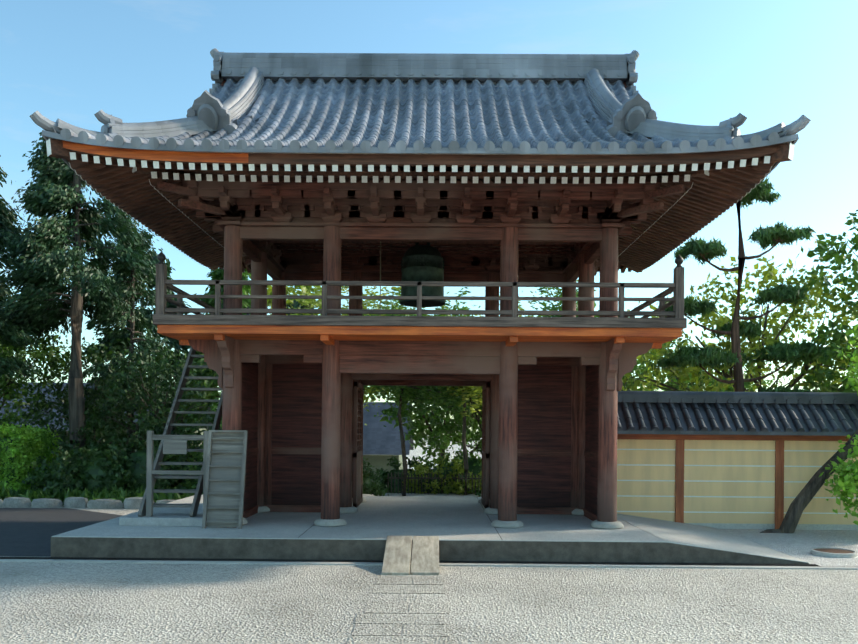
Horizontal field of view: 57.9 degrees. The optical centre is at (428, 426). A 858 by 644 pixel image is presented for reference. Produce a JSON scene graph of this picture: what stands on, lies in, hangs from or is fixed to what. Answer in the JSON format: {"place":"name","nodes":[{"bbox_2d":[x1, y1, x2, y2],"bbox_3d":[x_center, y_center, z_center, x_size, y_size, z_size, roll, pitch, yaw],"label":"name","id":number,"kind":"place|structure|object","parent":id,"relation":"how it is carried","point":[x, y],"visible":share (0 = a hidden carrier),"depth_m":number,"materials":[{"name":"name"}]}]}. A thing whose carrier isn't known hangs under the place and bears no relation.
{"place":"outdoors","nodes":[
{"label":"outdoors","id":0,"kind":"place"},
{"bbox_2d":[0,508,123,555],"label":"asphalt path","id":1,"kind":"structure","parent":0,"point":[28,531],"depth_m":13.69,"materials":[{"name":"grey asphalt"}]},
{"bbox_2d":[0,382,220,474],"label":"house","id":2,"kind":"structure","parent":0,"point":[53,410],"depth_m":35.48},
{"bbox_2d":[363,402,413,481],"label":"house","id":3,"kind":"structure","parent":0,"point":[381,444],"depth_m":36.26,"materials":[{"name":"grey paint"}]},
{"bbox_2d":[0,436,857,643],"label":"ground","id":4,"kind":"structure","parent":0,"point":[95,603],"depth_m":7.92,"materials":[{"name":"grey gravel"}]},
{"bbox_2d":[0,275,37,426],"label":"conifer tree","id":5,"kind":"object","parent":4,"relation":"on","point":[17,368],"visible":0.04,"depth_m":22.41,"materials":[{"name":"green plant"}]},
{"bbox_2d":[0,155,43,382],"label":"conifer tree","id":6,"kind":"object","parent":4,"relation":"on","point":[8,218],"visible":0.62,"depth_m":18.88,"materials":[{"name":"green plant"}]},
{"bbox_2d":[0,422,61,492],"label":"hedge","id":7,"kind":"object","parent":4,"relation":"on","point":[22,447],"visible":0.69,"depth_m":17.75,"materials":[{"name":"green plant"}]},
{"bbox_2d":[0,332,70,426],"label":"tree","id":8,"kind":"object","parent":4,"relation":"on","point":[8,392],"visible":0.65,"depth_m":20.34,"materials":[{"name":"green plant"}]},
{"bbox_2d":[22,439,111,494],"bbox_3d":[-8.220,1.051,17.730,1.818,1.525,1.935,0,0,-44],"label":"shrub","id":9,"kind":"object","parent":4,"relation":"on","point":[55,477],"visible":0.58,"depth_m":17.40,"materials":[{"name":"green plant"}]},
{"bbox_2d":[0,129,155,447],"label":"conifer tree","id":10,"kind":"object","parent":4,"relation":"on","point":[59,184],"visible":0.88,"depth_m":18.68,"materials":[{"name":"green plant"}]},
{"bbox_2d":[50,422,123,462],"bbox_3d":[-8.222,0.881,18.828,1.995,1.946,1.680,0,0,0],"label":"shrub","id":11,"kind":"object","parent":4,"relation":"on","point":[88,438],"visible":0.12,"depth_m":18.71,"materials":[{"name":"green plant"}]},
{"bbox_2d":[0,497,175,508],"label":"stone edging rocks","id":12,"kind":"object","parent":4,"relation":"on","point":[72,502],"visible":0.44,"depth_m":16.50,"materials":[{"name":"grey stone"}]},
{"bbox_2d":[18,337,164,455],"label":"broad tree","id":13,"kind":"object","parent":4,"relation":"on","point":[90,394],"visible":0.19,"depth_m":20.59,"materials":[{"name":"green plant"}]},
{"bbox_2d":[0,485,193,506],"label":"strappy plants","id":14,"kind":"object","parent":4,"relation":"on","point":[121,494],"visible":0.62,"depth_m":17.02,"materials":[{"name":"green plant"}]},
{"bbox_2d":[65,443,140,495],"bbox_3d":[-7.565,1.074,17.785,2.064,1.364,1.513,0,0,11],"label":"shrub","id":15,"kind":"object","parent":4,"relation":"on","point":[105,467],"visible":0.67,"depth_m":17.49,"materials":[{"name":"green plant"}]},
{"bbox_2d":[84,218,182,455],"bbox_3d":[-7.582,-1.800,19.887,2.235,7.301,2.242,0,0,31],"label":"slim conifer","id":16,"kind":"object","parent":4,"relation":"on","point":[135,284],"visible":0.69,"depth_m":19.77,"materials":[{"name":"green plant"}]},
{"bbox_2d":[82,249,207,474],"bbox_3d":[-8.654,-1.347,23.659,4.146,8.395,3.914,0,0,-36],"label":"conifer tree","id":17,"kind":"object","parent":4,"relation":"on","point":[125,340],"visible":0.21,"depth_m":23.39,"materials":[{"name":"green plant"}]},
{"bbox_2d":[83,341,221,468],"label":"broad tree","id":18,"kind":"object","parent":4,"relation":"on","point":[156,422],"visible":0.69,"depth_m":18.90,"materials":[{"name":"green plant"}]},
{"bbox_2d":[117,430,196,499],"bbox_3d":[-6.706,0.964,18.344,2.386,1.748,1.814,0,0,0],"label":"shrub","id":19,"kind":"object","parent":4,"relation":"on","point":[135,462],"visible":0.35,"depth_m":17.93,"materials":[{"name":"green plant"}]},
{"bbox_2d":[169,447,210,496],"bbox_3d":[-5.643,1.196,19.020,1.689,1.365,1.756,0,0,44],"label":"shrub","id":20,"kind":"object","parent":4,"relation":"on","point":[190,483],"visible":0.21,"depth_m":18.65,"materials":[{"name":"green plant"}]},
{"bbox_2d":[179,345,221,428],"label":"distant tree","id":21,"kind":"object","parent":4,"relation":"on","point":[212,394],"depth_m":47.02,"materials":[{"name":"green plant"}]},
{"bbox_2d":[167,268,271,465],"bbox_3d":[-6.034,-1.251,23.299,3.632,7.731,3.706,0,0,0],"label":"conifer tree","id":22,"kind":"object","parent":4,"relation":"on","point":[217,274],"visible":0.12,"depth_m":22.93,"materials":[{"name":"green plant"}]},
{"bbox_2d":[286,300,313,314],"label":"conifer tree","id":23,"kind":"object","parent":4,"relation":"on","point":[295,304],"depth_m":25.30,"materials":[{"name":"green plant"}]},
{"bbox_2d":[209,285,391,425],"bbox_3d":[-3.965,-0.690,26.842,7.348,9.153,4.984,0,0,0],"label":"tree behind gate","id":24,"kind":"object","parent":4,"relation":"on","point":[304,289],"visible":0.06,"depth_m":26.00,"materials":[{"name":"green plant"}]},
{"bbox_2d":[286,286,411,410],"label":"tree behind gate","id":25,"kind":"object","parent":4,"relation":"on","point":[373,301],"depth_m":21.07,"materials":[{"name":"green plant"}]},
{"bbox_2d":[363,457,388,495],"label":"clipped shrub","id":26,"kind":"object","parent":4,"relation":"on","point":[369,485],"visible":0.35,"depth_m":19.02,"materials":[{"name":"green plant"}]},
{"bbox_2d":[347,576,450,643],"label":"paving slabs","id":27,"kind":"structure","parent":4,"relation":"on","point":[378,622],"depth_m":7.28,"materials":[{"name":"grey stone"}]},
{"bbox_2d":[371,455,439,492],"bbox_3d":[-0.663,1.787,22.780,2.977,1.880,2.321,0,0,0],"label":"shrub","id":28,"kind":"object","parent":4,"relation":"on","point":[383,474],"visible":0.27,"depth_m":22.43,"materials":[{"name":"green plant"}]},
{"bbox_2d":[381,536,438,574],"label":"plank ramp","id":29,"kind":"structure","parent":4,"relation":"on","point":[423,559],"depth_m":9.87,"materials":[{"name":"grey wood"}]},
{"bbox_2d":[3,557,816,565],"bbox_3d":[-17.520,1.665,10.384,45.300,0.008,0.210,0,0,0],"label":"gutter","id":30,"kind":"object","parent":4,"relation":"on","point":[410,561],"visible":0.2,"depth_m":10.29,"materials":[{"name":"grey concrete"}]},
{"bbox_2d":[0,557,818,565],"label":"drain grating bars","id":31,"kind":"object","parent":30,"relation":"attached to","point":[87,558],"visible":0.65,"depth_m":10.27,"materials":[{"name":"grey metal"}]},
{"bbox_2d":[362,286,481,495],"bbox_3d":[-0.537,-1.001,19.872,3.979,5.818,3.347,0,0,-35],"label":"tree behind gate","id":32,"kind":"object","parent":4,"relation":"on","point":[423,394],"visible":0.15,"depth_m":19.77,"materials":[{"name":"green plant"}]},
{"bbox_2d":[369,306,481,460],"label":"tree behind gate","id":33,"kind":"object","parent":4,"relation":"on","point":[420,425],"visible":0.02,"depth_m":25.47,"materials":[{"name":"green plant"}]},
{"bbox_2d":[378,493,474,496],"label":"curb","id":34,"kind":"structure","parent":4,"relation":"on","point":[435,495],"depth_m":20.26,"materials":[{"name":"stone"}]},
{"bbox_2d":[0,559,857,569],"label":"drain kerb","id":35,"kind":"structure","parent":4,"relation":"on","point":[440,564],"depth_m":10.06,"materials":[{"name":"concrete"}]},
{"bbox_2d":[52,495,807,562],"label":"platform slab","id":36,"kind":"structure","parent":4,"relation":"on","point":[442,518],"depth_m":11.59,"materials":[{"name":"concrete"}]},
{"bbox_2d":[119,347,221,525],"bbox_3d":[-3.952,-0.100,13.000,1.290,3.175,2.912,0,0,0],"label":"wooden stair","id":37,"kind":"object","parent":36,"relation":"on","point":[145,515],"visible":0.85,"depth_m":11.83,"materials":[{"name":"grey wood"}]},
{"bbox_2d":[202,430,247,528],"bbox_3d":[-3.019,0.781,11.493,0.575,1.441,0.370,0,0,0],"label":"wooden panel","id":38,"kind":"object","parent":36,"relation":"on","point":[225,476],"visible":0.92,"depth_m":11.50,"materials":[{"name":"grey wood"}]},
{"bbox_2d":[29,48,810,528],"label":"temple gate","id":39,"kind":"structure","parent":36,"relation":"on","point":[423,180],"depth_m":11.75,"materials":[{"name":"wood"}]},
{"bbox_2d":[51,537,808,563],"bbox_3d":[-1.433,1.659,11.302,12.006,0.278,5.401,0,0,32],"label":"platform edge","id":40,"kind":"object","parent":4,"relation":"on","point":[328,549],"visible":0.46,"depth_m":10.40,"materials":[{"name":"grey stone"}]},
{"bbox_2d":[387,472,481,493],"bbox_3d":[0.597,1.549,20.713,3.415,0.629,0.040,0,0,0],"label":"bamboo fence","id":41,"kind":"object","parent":4,"relation":"on","point":[428,478],"visible":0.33,"depth_m":20.70,"materials":[{"name":"brown wood"}]},
{"bbox_2d":[399,457,481,494],"bbox_3d":[0.527,1.418,21.277,2.606,1.196,1.940,0,0,20],"label":"shrub","id":42,"kind":"object","parent":4,"relation":"on","point":[420,468],"visible":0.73,"depth_m":20.82,"materials":[{"name":"green plant"}]},
{"bbox_2d":[417,398,473,432],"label":"distant tree","id":43,"kind":"object","parent":4,"relation":"on","point":[440,414],"depth_m":51.58,"materials":[{"name":"green plant"}]},
{"bbox_2d":[413,300,483,468],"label":"tree behind gate","id":44,"kind":"object","parent":4,"relation":"on","point":[444,438],"visible":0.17,"depth_m":23.57,"materials":[{"name":"green plant"}]},
{"bbox_2d":[417,442,481,493],"bbox_3d":[1.195,1.520,22.280,3.008,2.187,2.524,0,0,-32],"label":"shrub","id":45,"kind":"object","parent":4,"relation":"on","point":[475,464],"visible":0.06,"depth_m":22.08,"materials":[{"name":"green plant"}]},
{"bbox_2d":[471,468,481,496],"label":"shrub","id":46,"kind":"object","parent":4,"relation":"on","point":[479,494],"depth_m":19.85,"materials":[{"name":"green plant"}]},
{"bbox_2d":[407,290,549,494],"bbox_3d":[0.961,-0.838,20.292,4.552,5.523,4.345,0,0,0],"label":"tree behind gate","id":47,"kind":"object","parent":4,"relation":"on","point":[464,389],"visible":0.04,"depth_m":20.07,"materials":[{"name":"green plant"}]},
{"bbox_2d":[465,280,596,417],"bbox_3d":[2.563,-1.230,21.819,4.081,6.625,4.255,0,0,23],"label":"tree behind gate","id":48,"kind":"object","parent":4,"relation":"on","point":[557,292],"visible":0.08,"depth_m":21.41,"materials":[{"name":"green plant"}]},
{"bbox_2d":[524,291,693,390],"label":"tree","id":49,"kind":"object","parent":4,"relation":"on","point":[641,371],"visible":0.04,"depth_m":22.30,"materials":[{"name":"green plant"}]},
{"bbox_2d":[637,339,772,391],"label":"distant tree","id":50,"kind":"object","parent":4,"relation":"on","point":[746,385],"visible":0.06,"depth_m":45.01,"materials":[{"name":"green plant"}]},
{"bbox_2d":[617,439,857,524],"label":"wall panels","id":51,"kind":"object","parent":4,"relation":"on","point":[726,473],"depth_m":13.96,"materials":[{"name":"beige paint"}]},
{"bbox_2d":[617,449,857,513],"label":"wall stripes","id":52,"kind":"object","parent":51,"relation":"on","point":[721,481],"depth_m":13.96,"materials":[{"name":"white paint"}]},
{"bbox_2d":[617,391,857,529],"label":"boundary wall","id":53,"kind":"structure","parent":4,"relation":"on","point":[742,413],"depth_m":13.83,"materials":[{"name":"tile"}]},
{"bbox_2d":[675,440,783,528],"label":"wall posts","id":54,"kind":"object","parent":53,"relation":"attached to","point":[779,483],"visible":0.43,"depth_m":13.94,"materials":[{"name":"brown wood"}]},
{"bbox_2d":[617,434,850,440],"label":"wall beam","id":55,"kind":"structure","parent":53,"relation":"attached to","point":[728,437],"depth_m":13.92,"materials":[{"name":"brown wood"}]},
{"bbox_2d":[620,254,857,391],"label":"cherry tree","id":56,"kind":"object","parent":4,"relation":"on","point":[794,315],"visible":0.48,"depth_m":18.19,"materials":[{"name":"green plant"}]},
{"bbox_2d":[648,176,836,391],"bbox_3d":[6.839,-1.736,16.920,4.564,7.408,1.882,0,0,0],"label":"pine tree","id":57,"kind":"object","parent":4,"relation":"on","point":[703,251],"visible":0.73,"depth_m":16.88,"materials":[{"name":"green plant"}]},
{"bbox_2d":[718,529,857,565],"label":"white gravel","id":58,"kind":"structure","parent":4,"relation":"on","point":[799,543],"depth_m":12.44,"materials":[{"name":"white gravel"}]},
{"bbox_2d":[811,547,856,557],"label":"manhole ring","id":59,"kind":"object","parent":58,"relation":"on","point":[836,555],"visible":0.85,"depth_m":10.95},
{"bbox_2d":[813,548,853,552],"bbox_3d":[5.836,1.827,11.176,0.540,0.055,0.540,0,0,0],"label":"manhole lid","id":60,"kind":"object","parent":59,"relation":"in","point":[828,550],"visible":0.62,"depth_m":11.22,"materials":[{"name":"metal"}]},
{"bbox_2d":[759,316,857,533],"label":"leaning tree","id":61,"kind":"object","parent":4,"relation":"on","point":[847,483],"visible":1,"depth_m":13.34,"materials":[{"name":"green plant"}]},
{"bbox_2d":[769,210,857,392],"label":"tree","id":62,"kind":"object","parent":4,"relation":"on","point":[837,337],"visible":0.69,"depth_m":17.44,"materials":[{"name":"green plant"}]},
{"bbox_2d":[0,0,857,435],"label":"sky","id":63,"kind":"structure","parent":0,"point":[771,63],"materials":[{"name":"blue"}]}
]}

